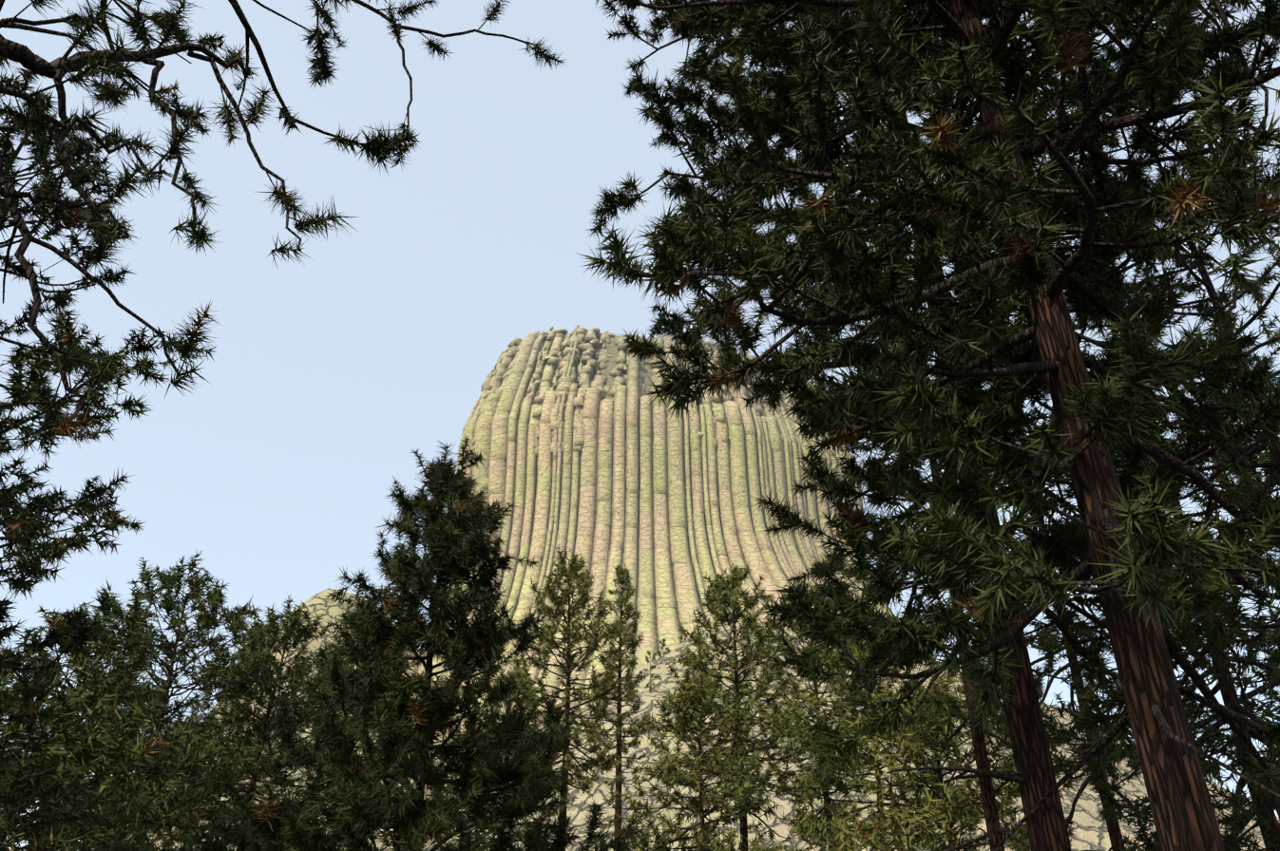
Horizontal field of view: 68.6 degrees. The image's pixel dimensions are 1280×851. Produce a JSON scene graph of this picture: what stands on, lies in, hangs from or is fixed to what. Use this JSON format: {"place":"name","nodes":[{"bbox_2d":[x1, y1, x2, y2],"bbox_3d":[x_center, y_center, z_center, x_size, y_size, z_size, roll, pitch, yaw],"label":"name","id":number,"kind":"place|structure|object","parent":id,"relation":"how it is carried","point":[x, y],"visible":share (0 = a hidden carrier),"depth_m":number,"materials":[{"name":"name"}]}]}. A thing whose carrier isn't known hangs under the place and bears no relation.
{"place":"outdoors","nodes":[
{"label":"outdoors","id":0,"kind":"place"},
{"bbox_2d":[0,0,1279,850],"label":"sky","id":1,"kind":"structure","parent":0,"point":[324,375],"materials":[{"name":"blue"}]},
{"bbox_2d":[90,588,1279,850],"bbox_3d":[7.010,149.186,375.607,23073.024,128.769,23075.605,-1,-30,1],"label":"ground","id":2,"kind":"structure","parent":0,"point":[1090,830],"depth_m":207.89,"materials":[{"name":"beige stone"}]},
{"bbox_2d":[0,53,178,850],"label":"pine tree","id":3,"kind":"object","parent":2,"relation":"on","point":[23,526],"visible":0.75,"depth_m":11.01,"materials":[{"name":"green plant"}]},
{"bbox_2d":[188,434,647,850],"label":"young pine wood","id":4,"kind":"object","parent":2,"relation":"on","point":[364,809],"visible":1,"depth_m":11.70,"materials":[{"name":"green plant"}]},
{"bbox_2d":[291,620,914,782],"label":"boulders","id":5,"kind":"object","parent":2,"relation":"on","point":[653,667],"visible":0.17,"depth_m":261.69,"materials":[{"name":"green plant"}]},
{"bbox_2d":[0,0,1279,447],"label":"pine","id":6,"kind":"object","parent":2,"relation":"on","point":[44,124],"depth_m":5.88,"materials":[{"name":"green plant"}]},
{"bbox_2d":[0,428,1279,850],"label":"pine trees","id":7,"kind":"object","parent":2,"relation":"on","point":[139,757],"visible":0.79,"depth_m":26.97,"materials":[{"name":"green plant"}]},
{"bbox_2d":[408,324,891,798],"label":"rock tower","id":8,"kind":"structure","parent":2,"relation":"on","point":[599,460],"depth_m":362.84,"materials":[{"name":"beige stone"}]},
{"bbox_2d":[574,0,1279,850],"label":"big pine wood","id":9,"kind":"object","parent":2,"relation":"on","point":[1120,511],"visible":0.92,"depth_m":6.17,"materials":[{"name":"green plant"}]},
{"bbox_2d":[594,0,1265,850],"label":"big pine wood","id":10,"kind":"object","parent":2,"relation":"on","point":[1034,775],"visible":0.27,"depth_m":8.81,"materials":[{"name":"green plant"}]},
{"bbox_2d":[829,123,1100,850],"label":"pine tree","id":11,"kind":"object","parent":2,"relation":"on","point":[994,835],"visible":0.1,"depth_m":15.36,"materials":[{"name":"green plant"}]},
{"bbox_2d":[915,124,1232,850],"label":"pine tree","id":12,"kind":"object","parent":2,"relation":"on","point":[1115,831],"visible":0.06,"depth_m":18.35,"materials":[{"name":"green plant"}]},
{"bbox_2d":[987,40,1279,850],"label":"pine tree","id":13,"kind":"object","parent":2,"relation":"on","point":[1219,311],"visible":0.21,"depth_m":10.77,"materials":[{"name":"green plant"}]},
{"bbox_2d":[1012,165,1279,850],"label":"pine tree","id":14,"kind":"object","parent":2,"relation":"on","point":[1270,830],"visible":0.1,"depth_m":14.73,"materials":[{"name":"green plant"}]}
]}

